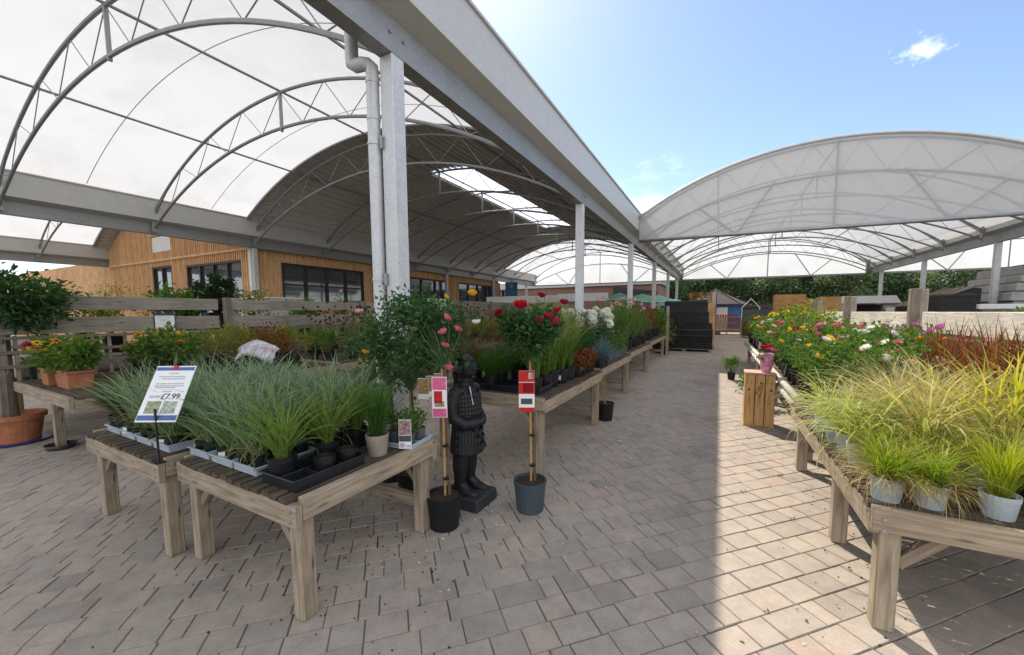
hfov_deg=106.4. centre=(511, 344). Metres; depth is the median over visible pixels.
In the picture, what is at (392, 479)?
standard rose
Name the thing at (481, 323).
seeding perennial
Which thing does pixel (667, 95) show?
sky
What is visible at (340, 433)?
striped sedge
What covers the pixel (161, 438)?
striped sedge
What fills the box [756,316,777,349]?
rose bush
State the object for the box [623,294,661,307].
parasol
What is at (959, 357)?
blood grass
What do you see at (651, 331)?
dusky perennial
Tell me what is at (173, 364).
striped sedge
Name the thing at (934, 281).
tree
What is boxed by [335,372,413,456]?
fine grass
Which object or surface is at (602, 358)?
blue fescue
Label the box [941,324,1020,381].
blood grass
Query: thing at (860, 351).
rose bush
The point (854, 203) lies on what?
canopy
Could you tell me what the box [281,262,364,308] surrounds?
window
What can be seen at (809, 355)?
rose bush
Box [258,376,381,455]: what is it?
striped sedge
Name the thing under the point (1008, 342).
blood grass
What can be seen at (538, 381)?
tall grass
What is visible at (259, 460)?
striped sedge
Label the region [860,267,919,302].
tree
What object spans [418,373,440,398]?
orange plant labels
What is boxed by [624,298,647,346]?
airy perennial
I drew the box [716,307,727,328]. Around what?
door
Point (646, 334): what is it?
dusky perennial
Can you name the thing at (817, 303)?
plank fence
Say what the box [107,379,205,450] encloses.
striped sedge
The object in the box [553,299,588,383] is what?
tall grass
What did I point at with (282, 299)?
planter box
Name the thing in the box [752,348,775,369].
display bench
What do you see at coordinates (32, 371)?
pink flowering plant
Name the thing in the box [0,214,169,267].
canopy
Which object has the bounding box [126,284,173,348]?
pale shrub
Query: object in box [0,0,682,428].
canopy
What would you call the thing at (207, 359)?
yellow green shrub
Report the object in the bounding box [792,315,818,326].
rose bush
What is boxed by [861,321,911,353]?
rose bush
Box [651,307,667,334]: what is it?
leafy shrub
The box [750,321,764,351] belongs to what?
rose bush
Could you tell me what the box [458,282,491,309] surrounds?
window
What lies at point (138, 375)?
striped sedge
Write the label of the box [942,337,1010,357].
rose bush
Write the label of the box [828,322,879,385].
rose bush
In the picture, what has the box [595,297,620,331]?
airy perennial
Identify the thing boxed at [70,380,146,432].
striped sedge
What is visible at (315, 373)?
striped sedge
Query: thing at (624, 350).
perennial
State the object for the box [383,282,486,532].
standard rose
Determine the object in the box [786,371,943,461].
golden sedge
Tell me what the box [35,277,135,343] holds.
yellow green shrub
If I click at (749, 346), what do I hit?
display bench
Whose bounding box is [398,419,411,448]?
plant label
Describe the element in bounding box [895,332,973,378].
rose bush
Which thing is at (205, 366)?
striped sedge
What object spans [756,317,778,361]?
rose bush
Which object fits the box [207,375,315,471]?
striped sedge
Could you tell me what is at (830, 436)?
golden sedge
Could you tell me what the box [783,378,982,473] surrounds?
golden sedge
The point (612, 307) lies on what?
airy perennial
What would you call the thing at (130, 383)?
striped sedge
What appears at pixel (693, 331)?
wrapped pallet
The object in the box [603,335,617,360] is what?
perennial
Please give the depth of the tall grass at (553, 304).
4.61 m
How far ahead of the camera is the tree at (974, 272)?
31.46 m
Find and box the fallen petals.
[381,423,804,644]
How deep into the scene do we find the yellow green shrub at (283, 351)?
6.55 m
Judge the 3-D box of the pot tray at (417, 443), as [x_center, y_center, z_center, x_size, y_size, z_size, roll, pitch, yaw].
[-0.749,0.681,2.733,0.270,0.038,0.270,1,5,20]
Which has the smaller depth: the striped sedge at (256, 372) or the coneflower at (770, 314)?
the striped sedge at (256, 372)
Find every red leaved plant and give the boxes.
[573,347,594,374]
[573,351,588,376]
[584,344,597,372]
[587,348,599,371]
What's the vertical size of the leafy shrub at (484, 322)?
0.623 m
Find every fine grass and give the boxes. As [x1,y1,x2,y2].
[49,368,144,426]
[63,369,150,427]
[84,364,149,406]
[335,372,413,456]
[471,346,514,388]
[474,338,525,382]
[496,344,525,380]
[572,331,596,350]
[575,325,602,350]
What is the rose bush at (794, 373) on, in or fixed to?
on the display bench at (782, 382)
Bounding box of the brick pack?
[708,303,715,348]
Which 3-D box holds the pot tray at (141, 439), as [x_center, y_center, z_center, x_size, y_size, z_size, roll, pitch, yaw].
[-2.556,0.671,2.901,0.264,0.053,0.386,2,5,28]
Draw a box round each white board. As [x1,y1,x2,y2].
[486,295,556,307]
[557,292,607,306]
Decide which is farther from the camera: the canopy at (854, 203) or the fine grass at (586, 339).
the canopy at (854, 203)
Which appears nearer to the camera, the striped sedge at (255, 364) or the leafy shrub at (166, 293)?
the striped sedge at (255, 364)
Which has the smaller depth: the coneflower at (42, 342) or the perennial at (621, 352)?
the coneflower at (42, 342)
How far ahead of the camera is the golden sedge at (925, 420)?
2.16 m
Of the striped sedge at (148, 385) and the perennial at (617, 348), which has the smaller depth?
the striped sedge at (148, 385)
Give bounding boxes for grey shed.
[613,286,657,311]
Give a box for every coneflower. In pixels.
[21,331,67,372]
[28,328,107,373]
[47,332,111,372]
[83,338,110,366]
[119,339,148,373]
[132,322,186,371]
[151,330,207,376]
[482,322,497,340]
[768,304,813,322]
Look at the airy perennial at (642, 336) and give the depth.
9.82 m
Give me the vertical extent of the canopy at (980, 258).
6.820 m
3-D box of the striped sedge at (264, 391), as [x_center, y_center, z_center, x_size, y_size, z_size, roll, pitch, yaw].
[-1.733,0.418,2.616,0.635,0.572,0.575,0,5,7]
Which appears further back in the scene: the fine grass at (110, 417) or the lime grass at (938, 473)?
the fine grass at (110, 417)
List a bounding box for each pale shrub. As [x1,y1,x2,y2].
[83,277,140,352]
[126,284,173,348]
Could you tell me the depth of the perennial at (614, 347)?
6.55 m
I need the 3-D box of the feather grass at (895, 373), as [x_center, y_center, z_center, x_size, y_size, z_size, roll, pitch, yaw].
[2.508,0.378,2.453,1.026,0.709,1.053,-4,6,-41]
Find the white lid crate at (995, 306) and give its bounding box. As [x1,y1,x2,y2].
[976,304,1023,345]
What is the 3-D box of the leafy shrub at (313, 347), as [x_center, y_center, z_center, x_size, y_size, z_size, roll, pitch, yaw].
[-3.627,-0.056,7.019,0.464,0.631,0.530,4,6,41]
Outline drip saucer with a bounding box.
[43,440,77,451]
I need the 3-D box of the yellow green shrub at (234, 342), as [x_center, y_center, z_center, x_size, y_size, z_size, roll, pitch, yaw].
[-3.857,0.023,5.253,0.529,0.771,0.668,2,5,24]
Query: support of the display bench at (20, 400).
on the paving
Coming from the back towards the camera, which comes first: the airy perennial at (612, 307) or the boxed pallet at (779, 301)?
the boxed pallet at (779, 301)
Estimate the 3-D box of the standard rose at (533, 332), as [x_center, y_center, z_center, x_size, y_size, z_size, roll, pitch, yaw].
[0.160,0.459,3.082,0.556,1.772,0.642,4,7,44]
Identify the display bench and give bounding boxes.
[13,359,334,446]
[15,347,422,409]
[85,428,189,556]
[176,422,436,621]
[299,347,445,405]
[439,369,602,474]
[447,338,507,378]
[591,353,630,405]
[621,342,650,390]
[643,334,664,370]
[744,339,757,369]
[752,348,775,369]
[771,366,812,461]
[790,402,1023,632]
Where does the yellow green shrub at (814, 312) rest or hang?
on the display bench at (755, 353)
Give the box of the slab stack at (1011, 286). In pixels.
[967,264,1023,309]
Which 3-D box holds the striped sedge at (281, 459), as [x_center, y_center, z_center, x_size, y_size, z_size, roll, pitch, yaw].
[-1.270,0.458,2.133,0.793,0.565,0.646,3,6,38]
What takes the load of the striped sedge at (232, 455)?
in the pot tray at (216, 458)
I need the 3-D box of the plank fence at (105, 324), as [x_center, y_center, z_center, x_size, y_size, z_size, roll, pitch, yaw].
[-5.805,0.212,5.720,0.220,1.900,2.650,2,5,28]
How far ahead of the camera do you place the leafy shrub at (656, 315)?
12.12 m
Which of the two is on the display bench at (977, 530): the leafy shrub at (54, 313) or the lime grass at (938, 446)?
the lime grass at (938, 446)
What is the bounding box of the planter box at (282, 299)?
[246,297,303,334]
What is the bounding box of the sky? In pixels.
[0,0,1023,312]
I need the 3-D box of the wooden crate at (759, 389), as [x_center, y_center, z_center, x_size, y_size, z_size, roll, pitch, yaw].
[3.487,0.753,5.419,0.370,0.757,0.330,2,5,28]
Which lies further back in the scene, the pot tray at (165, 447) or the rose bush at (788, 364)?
the rose bush at (788, 364)
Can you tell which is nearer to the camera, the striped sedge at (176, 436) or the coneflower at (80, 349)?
the striped sedge at (176, 436)
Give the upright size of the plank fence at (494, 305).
2.040 m
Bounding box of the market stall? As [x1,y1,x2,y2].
[841,295,900,327]
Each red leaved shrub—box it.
[206,332,231,358]
[230,323,271,366]
[247,320,298,368]
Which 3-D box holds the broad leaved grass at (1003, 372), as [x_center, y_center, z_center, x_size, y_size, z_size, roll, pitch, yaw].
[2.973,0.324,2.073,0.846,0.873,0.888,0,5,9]
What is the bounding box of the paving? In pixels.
[0,332,1023,654]
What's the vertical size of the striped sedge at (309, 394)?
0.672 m
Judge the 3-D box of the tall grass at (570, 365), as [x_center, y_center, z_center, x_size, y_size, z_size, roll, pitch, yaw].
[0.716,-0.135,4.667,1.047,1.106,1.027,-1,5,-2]
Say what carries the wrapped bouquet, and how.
on the wooden crate at (759, 389)
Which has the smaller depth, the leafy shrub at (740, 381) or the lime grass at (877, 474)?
the lime grass at (877, 474)
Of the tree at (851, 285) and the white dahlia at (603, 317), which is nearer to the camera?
the white dahlia at (603, 317)
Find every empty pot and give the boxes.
[312,452,335,471]
[336,444,356,461]
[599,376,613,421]
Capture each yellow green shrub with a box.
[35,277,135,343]
[187,323,231,370]
[196,319,257,373]
[233,284,281,337]
[237,325,271,360]
[257,321,295,362]
[273,327,314,365]
[464,319,480,340]
[658,323,676,354]
[773,294,846,324]
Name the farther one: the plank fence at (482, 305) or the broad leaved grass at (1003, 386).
the plank fence at (482, 305)
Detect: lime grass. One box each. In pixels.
[820,413,958,496]
[822,418,977,526]
[856,428,1017,529]
[864,408,993,504]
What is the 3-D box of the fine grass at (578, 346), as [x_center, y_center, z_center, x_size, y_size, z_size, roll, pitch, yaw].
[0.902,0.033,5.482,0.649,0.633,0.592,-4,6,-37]
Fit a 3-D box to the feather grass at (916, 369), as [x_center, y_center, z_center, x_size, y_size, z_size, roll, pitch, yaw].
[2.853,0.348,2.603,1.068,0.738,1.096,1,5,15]
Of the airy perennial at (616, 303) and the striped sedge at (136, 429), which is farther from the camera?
the airy perennial at (616, 303)
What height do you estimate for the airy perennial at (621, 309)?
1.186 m
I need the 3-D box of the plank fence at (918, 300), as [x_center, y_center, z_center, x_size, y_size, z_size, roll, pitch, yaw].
[5.755,0.128,6.042,0.220,1.870,2.860,2,5,28]
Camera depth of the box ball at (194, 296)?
7.12 m
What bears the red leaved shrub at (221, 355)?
on the display bench at (38, 389)
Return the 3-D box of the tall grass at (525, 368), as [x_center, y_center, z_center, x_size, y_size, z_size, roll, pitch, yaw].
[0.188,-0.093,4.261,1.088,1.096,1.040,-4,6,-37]
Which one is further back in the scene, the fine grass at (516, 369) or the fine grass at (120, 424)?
the fine grass at (516, 369)
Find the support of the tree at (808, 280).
on the ground at (20, 341)
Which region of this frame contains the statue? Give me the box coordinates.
[447,349,496,513]
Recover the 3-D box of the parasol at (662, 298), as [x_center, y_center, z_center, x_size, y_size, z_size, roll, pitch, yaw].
[10.032,-2.029,26.325,2.325,2.750,2.325,0,5,7]
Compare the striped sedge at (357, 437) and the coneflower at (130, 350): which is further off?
the coneflower at (130, 350)
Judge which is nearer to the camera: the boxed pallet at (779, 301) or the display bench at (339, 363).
the display bench at (339, 363)
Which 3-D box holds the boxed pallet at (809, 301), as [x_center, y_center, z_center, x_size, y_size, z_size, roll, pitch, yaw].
[15.652,-1.250,19.930,1.400,2.190,1.000,2,5,28]
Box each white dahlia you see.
[557,308,574,330]
[569,308,601,359]
[579,309,613,348]
[588,306,616,345]
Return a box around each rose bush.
[743,313,758,342]
[744,313,763,344]
[745,316,766,344]
[746,313,764,347]
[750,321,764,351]
[751,315,767,344]
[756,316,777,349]
[756,316,784,350]
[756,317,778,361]
[764,315,810,369]
[765,316,813,372]
[766,315,803,366]
[766,321,808,376]
[772,325,817,386]
[774,325,814,381]
[778,315,860,399]
[781,330,828,392]
[791,331,865,406]
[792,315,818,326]
[795,330,874,404]
[798,319,825,331]
[802,328,913,419]
[810,316,854,334]
[816,317,889,385]
[823,319,867,335]
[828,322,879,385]
[841,316,913,398]
[850,331,924,401]
[856,336,949,389]
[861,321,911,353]
[881,320,962,389]
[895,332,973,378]
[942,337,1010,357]
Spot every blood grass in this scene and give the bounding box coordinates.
[886,314,1006,379]
[921,318,1022,410]
[935,321,1023,399]
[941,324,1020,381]
[956,310,1023,414]
[992,331,1023,393]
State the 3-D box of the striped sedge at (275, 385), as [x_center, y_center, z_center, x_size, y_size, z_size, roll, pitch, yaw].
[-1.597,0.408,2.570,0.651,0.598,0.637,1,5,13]
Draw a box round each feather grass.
[808,345,967,413]
[813,349,1001,439]
[817,356,1023,457]
[842,343,1011,406]
[856,356,1023,467]
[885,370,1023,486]
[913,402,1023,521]
[972,400,1023,463]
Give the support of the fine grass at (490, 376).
in the pot tray at (511, 385)
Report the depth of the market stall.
18.31 m
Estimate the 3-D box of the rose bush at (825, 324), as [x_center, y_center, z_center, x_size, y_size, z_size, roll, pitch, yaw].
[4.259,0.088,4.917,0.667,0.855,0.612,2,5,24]
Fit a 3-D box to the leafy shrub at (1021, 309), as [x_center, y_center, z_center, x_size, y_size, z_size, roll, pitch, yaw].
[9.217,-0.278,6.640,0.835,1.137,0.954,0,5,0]
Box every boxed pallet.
[741,310,771,337]
[773,294,805,315]
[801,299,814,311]
[815,296,841,311]
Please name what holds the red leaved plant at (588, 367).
on the display bench at (558, 396)
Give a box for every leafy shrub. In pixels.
[25,281,83,356]
[140,281,209,339]
[269,323,300,353]
[280,295,322,339]
[300,325,327,358]
[312,326,345,360]
[478,319,489,338]
[646,310,660,336]
[647,306,669,335]
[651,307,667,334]
[655,317,680,352]
[720,354,741,379]
[735,368,760,394]
[1014,306,1023,311]
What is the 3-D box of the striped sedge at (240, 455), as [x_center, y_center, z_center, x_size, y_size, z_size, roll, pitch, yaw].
[-1.563,0.421,2.316,0.683,0.614,0.618,-4,6,-41]
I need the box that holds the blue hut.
[696,289,749,329]
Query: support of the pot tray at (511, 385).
on the display bench at (558, 396)
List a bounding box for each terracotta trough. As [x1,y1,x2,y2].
[38,367,61,385]
[53,368,95,389]
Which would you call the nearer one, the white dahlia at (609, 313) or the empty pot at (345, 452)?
the empty pot at (345, 452)
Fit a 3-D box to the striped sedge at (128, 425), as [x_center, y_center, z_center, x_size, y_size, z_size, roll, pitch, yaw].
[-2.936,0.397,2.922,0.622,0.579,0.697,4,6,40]
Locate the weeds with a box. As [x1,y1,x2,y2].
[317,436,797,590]
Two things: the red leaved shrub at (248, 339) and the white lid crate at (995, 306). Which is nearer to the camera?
the red leaved shrub at (248, 339)
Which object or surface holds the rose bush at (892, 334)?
on the display bench at (782, 382)
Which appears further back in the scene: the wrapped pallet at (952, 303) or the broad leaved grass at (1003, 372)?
the wrapped pallet at (952, 303)
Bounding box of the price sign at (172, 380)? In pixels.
[134,366,196,464]
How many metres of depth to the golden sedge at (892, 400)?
2.43 m
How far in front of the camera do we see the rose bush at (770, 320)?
7.60 m
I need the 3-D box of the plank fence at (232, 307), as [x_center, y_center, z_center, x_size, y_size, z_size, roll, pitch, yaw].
[-4.460,-0.003,8.206,0.220,1.900,2.980,2,5,28]
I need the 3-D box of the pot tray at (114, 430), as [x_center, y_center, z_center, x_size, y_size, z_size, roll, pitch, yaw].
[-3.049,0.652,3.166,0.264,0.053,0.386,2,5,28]
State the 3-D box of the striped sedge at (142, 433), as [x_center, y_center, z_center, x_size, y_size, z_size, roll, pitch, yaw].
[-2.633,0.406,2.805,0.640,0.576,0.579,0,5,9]
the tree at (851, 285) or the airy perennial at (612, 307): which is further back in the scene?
the tree at (851, 285)
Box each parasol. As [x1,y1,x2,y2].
[608,293,637,315]
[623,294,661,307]
[640,295,676,308]
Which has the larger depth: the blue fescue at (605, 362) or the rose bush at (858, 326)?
the blue fescue at (605, 362)
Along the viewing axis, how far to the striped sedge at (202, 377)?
3.00 m
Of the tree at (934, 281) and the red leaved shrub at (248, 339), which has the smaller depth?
the red leaved shrub at (248, 339)
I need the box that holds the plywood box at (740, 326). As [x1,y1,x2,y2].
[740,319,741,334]
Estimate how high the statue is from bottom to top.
1.300 m
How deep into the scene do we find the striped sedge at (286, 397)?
2.48 m
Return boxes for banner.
[499,282,517,296]
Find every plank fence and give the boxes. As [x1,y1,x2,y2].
[0,294,223,417]
[222,298,360,358]
[361,301,413,375]
[446,300,488,336]
[489,301,518,353]
[801,300,822,314]
[817,296,856,324]
[850,288,928,335]
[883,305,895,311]
[921,312,1023,355]
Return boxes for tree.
[0,262,89,448]
[669,275,699,300]
[682,279,736,300]
[704,278,759,316]
[732,277,803,308]
[785,276,834,298]
[803,259,885,298]
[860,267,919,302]
[892,270,976,301]
[955,269,990,285]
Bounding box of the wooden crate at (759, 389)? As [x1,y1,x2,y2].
[742,369,776,428]
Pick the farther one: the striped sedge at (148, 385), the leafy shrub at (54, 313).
the leafy shrub at (54, 313)
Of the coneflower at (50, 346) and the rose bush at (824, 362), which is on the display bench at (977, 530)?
the rose bush at (824, 362)
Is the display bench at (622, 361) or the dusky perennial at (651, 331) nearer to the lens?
the display bench at (622, 361)
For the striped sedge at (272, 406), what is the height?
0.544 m
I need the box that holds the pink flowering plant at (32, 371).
[12,340,47,377]
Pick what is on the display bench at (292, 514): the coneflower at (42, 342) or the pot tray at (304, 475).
the pot tray at (304, 475)
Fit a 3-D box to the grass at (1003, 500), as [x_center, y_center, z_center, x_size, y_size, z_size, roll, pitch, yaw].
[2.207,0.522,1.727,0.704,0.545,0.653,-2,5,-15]
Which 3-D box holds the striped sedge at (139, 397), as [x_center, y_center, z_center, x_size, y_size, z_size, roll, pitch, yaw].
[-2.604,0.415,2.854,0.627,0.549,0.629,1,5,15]
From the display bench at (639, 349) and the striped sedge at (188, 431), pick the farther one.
the display bench at (639, 349)
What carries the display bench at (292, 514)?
on the paving
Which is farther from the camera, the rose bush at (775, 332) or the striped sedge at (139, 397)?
the rose bush at (775, 332)
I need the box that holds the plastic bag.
[235,340,278,365]
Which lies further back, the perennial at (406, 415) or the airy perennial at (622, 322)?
the airy perennial at (622, 322)
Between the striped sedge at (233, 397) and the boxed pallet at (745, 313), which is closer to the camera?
the striped sedge at (233, 397)
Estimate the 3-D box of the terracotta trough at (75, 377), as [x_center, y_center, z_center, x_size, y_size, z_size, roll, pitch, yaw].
[-5.029,0.384,4.408,0.460,0.206,0.235,2,5,28]
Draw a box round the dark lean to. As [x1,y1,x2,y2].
[894,285,981,329]
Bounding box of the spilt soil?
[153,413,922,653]
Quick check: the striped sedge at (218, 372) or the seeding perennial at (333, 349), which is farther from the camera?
the seeding perennial at (333, 349)
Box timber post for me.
[665,306,668,355]
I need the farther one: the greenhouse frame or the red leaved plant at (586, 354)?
the greenhouse frame
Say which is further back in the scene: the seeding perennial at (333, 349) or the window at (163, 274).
the window at (163, 274)
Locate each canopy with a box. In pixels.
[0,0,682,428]
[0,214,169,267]
[639,130,1023,309]
[884,237,1023,272]
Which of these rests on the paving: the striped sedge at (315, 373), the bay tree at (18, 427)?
the bay tree at (18, 427)
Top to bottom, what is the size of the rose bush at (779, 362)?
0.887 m
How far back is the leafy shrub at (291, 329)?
7.30 m
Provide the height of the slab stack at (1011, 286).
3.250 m
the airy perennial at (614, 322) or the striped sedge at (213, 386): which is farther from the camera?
the airy perennial at (614, 322)
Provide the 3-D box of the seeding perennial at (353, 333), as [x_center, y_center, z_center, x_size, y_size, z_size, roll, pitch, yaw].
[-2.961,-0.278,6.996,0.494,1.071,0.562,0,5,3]
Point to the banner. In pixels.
(511, 288)
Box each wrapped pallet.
[664,300,712,352]
[928,293,977,342]
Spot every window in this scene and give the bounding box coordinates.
[152,265,173,312]
[186,259,244,332]
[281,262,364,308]
[410,277,444,303]
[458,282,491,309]
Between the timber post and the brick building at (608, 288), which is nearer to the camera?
the timber post
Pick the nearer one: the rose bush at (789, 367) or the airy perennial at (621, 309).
the rose bush at (789, 367)
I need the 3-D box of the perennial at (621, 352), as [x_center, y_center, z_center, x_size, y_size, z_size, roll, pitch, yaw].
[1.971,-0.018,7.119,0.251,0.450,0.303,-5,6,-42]
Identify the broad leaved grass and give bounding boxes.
[893,337,1023,457]
[902,337,1023,500]
[920,338,1023,418]
[978,347,1023,400]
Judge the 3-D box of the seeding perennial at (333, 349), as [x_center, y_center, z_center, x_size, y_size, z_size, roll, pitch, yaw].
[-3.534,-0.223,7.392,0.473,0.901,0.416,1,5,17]
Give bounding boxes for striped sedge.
[64,356,150,433]
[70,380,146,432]
[92,357,178,421]
[94,360,151,440]
[102,383,193,443]
[103,368,163,438]
[104,357,160,424]
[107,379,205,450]
[111,372,203,431]
[114,373,228,415]
[125,360,244,440]
[128,367,220,437]
[129,354,197,381]
[145,357,234,389]
[145,360,277,443]
[147,347,246,385]
[147,370,257,451]
[149,357,266,436]
[160,370,254,456]
[160,379,233,449]
[169,360,232,408]
[175,380,267,472]
[181,363,251,428]
[183,369,308,480]
[186,360,286,404]
[188,373,310,474]
[192,373,276,432]
[194,356,245,385]
[194,370,260,404]
[195,344,280,381]
[199,372,300,455]
[206,381,341,476]
[207,345,292,387]
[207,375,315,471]
[208,351,269,389]
[210,356,259,388]
[212,362,313,406]
[223,341,317,385]
[223,352,311,391]
[225,355,304,385]
[227,366,296,401]
[231,376,327,462]
[236,370,329,449]
[239,350,311,393]
[240,358,352,435]
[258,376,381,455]
[260,372,345,453]
[270,355,375,442]
[273,349,387,445]
[275,350,351,428]
[277,351,375,428]
[282,360,360,391]
[298,365,419,447]
[316,355,394,434]
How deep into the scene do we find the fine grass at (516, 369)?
4.51 m
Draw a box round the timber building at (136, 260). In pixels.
[14,231,498,342]
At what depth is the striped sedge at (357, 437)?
2.63 m
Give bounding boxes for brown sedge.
[447,327,491,384]
[457,326,505,379]
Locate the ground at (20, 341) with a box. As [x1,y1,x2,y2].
[10,335,29,344]
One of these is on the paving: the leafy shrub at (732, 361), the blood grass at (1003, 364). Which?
the leafy shrub at (732, 361)
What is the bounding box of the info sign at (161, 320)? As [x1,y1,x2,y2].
[153,313,176,332]
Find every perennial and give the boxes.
[302,301,330,354]
[314,310,343,356]
[322,305,346,351]
[325,290,352,336]
[339,301,365,358]
[342,314,359,346]
[344,306,362,353]
[384,404,401,442]
[392,404,421,443]
[408,401,430,440]
[455,302,474,341]
[473,303,492,341]
[477,306,515,367]
[506,309,526,370]
[593,338,604,348]
[594,299,615,339]
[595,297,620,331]
[599,296,622,334]
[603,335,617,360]
[609,331,622,358]
[610,296,635,350]
[610,337,617,359]
[612,304,623,335]
[614,333,624,355]
[615,297,640,348]
[615,330,625,356]
[616,297,626,334]
[622,331,627,353]
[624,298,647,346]
[630,304,649,344]
[635,304,654,340]
[636,303,652,343]
[643,306,656,339]
[644,304,659,338]
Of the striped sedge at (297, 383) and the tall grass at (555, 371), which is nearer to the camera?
the striped sedge at (297, 383)
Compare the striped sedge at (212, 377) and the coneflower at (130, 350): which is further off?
the coneflower at (130, 350)
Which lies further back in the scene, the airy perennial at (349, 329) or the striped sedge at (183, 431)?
the airy perennial at (349, 329)
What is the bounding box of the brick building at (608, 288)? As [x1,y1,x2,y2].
[500,282,665,310]
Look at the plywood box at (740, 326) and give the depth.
26.05 m
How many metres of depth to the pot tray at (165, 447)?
2.61 m
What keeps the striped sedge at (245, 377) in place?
in the pot tray at (203, 453)
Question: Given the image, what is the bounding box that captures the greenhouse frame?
[741,298,759,318]
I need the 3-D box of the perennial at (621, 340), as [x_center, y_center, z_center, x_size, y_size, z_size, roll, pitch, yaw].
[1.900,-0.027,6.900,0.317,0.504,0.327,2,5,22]
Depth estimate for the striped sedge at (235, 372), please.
3.40 m
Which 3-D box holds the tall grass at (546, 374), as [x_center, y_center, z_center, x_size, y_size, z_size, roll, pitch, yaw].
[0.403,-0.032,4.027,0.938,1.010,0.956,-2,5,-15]
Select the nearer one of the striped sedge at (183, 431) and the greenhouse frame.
the striped sedge at (183, 431)
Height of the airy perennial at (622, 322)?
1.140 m
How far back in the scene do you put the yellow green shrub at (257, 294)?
7.94 m
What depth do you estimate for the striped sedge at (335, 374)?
3.00 m
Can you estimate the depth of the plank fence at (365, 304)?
9.56 m
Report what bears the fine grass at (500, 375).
in the pot tray at (511, 385)
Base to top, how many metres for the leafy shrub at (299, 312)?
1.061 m
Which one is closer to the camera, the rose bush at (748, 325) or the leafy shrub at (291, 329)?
the leafy shrub at (291, 329)
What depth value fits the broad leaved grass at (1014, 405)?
1.97 m
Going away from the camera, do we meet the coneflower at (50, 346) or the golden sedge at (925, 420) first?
the golden sedge at (925, 420)
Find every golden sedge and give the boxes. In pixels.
[766,366,868,432]
[775,373,880,464]
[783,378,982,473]
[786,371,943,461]
[809,375,952,462]
[826,373,1022,479]
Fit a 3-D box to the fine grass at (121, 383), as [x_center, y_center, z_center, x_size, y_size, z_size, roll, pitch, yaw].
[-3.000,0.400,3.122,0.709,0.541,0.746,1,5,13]
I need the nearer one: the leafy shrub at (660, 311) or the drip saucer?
the drip saucer
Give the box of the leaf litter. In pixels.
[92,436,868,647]
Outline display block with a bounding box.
[12,334,361,377]
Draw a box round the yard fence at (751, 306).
[661,303,899,328]
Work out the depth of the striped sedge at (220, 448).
2.38 m
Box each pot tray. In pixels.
[104,424,122,434]
[118,428,140,439]
[133,433,155,445]
[150,438,195,452]
[187,445,216,459]
[208,451,237,467]
[230,446,315,476]
[258,446,367,492]
[388,433,432,449]
[472,377,553,394]
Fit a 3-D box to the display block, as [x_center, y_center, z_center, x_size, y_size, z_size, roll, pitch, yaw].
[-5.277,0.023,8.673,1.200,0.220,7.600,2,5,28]
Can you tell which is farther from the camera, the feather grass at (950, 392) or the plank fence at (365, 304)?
the plank fence at (365, 304)
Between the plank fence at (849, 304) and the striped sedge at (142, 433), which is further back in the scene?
the plank fence at (849, 304)
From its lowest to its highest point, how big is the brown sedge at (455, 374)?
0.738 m
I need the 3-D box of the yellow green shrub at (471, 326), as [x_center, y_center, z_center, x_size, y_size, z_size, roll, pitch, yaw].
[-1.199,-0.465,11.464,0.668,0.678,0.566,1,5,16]
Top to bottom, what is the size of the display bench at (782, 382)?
0.710 m
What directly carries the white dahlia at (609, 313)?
on the display bench at (622, 361)
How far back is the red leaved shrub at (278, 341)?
5.85 m
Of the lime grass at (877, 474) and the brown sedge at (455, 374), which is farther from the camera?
the brown sedge at (455, 374)
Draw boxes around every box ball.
[174,291,204,329]
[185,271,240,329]
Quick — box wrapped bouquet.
[756,343,778,372]
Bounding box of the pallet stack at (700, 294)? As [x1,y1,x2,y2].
[690,292,712,302]
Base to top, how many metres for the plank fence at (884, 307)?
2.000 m
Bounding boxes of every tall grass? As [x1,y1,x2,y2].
[492,295,575,370]
[496,301,566,389]
[528,294,596,386]
[529,298,579,386]
[534,287,587,333]
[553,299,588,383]
[555,292,607,379]
[560,303,588,339]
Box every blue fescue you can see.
[586,338,619,367]
[592,336,621,365]
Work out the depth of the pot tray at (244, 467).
2.23 m
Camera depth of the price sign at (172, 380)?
2.34 m
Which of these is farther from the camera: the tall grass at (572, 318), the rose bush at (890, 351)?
the tall grass at (572, 318)
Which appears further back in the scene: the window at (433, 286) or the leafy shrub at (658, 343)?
the window at (433, 286)
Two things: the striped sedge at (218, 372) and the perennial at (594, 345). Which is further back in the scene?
the perennial at (594, 345)
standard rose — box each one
[318,283,477,490]
[346,317,427,482]
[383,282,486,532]
[488,292,571,515]
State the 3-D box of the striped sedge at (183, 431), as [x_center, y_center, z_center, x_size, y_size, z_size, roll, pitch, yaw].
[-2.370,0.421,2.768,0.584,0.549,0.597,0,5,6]
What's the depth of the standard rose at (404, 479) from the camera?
3.18 m

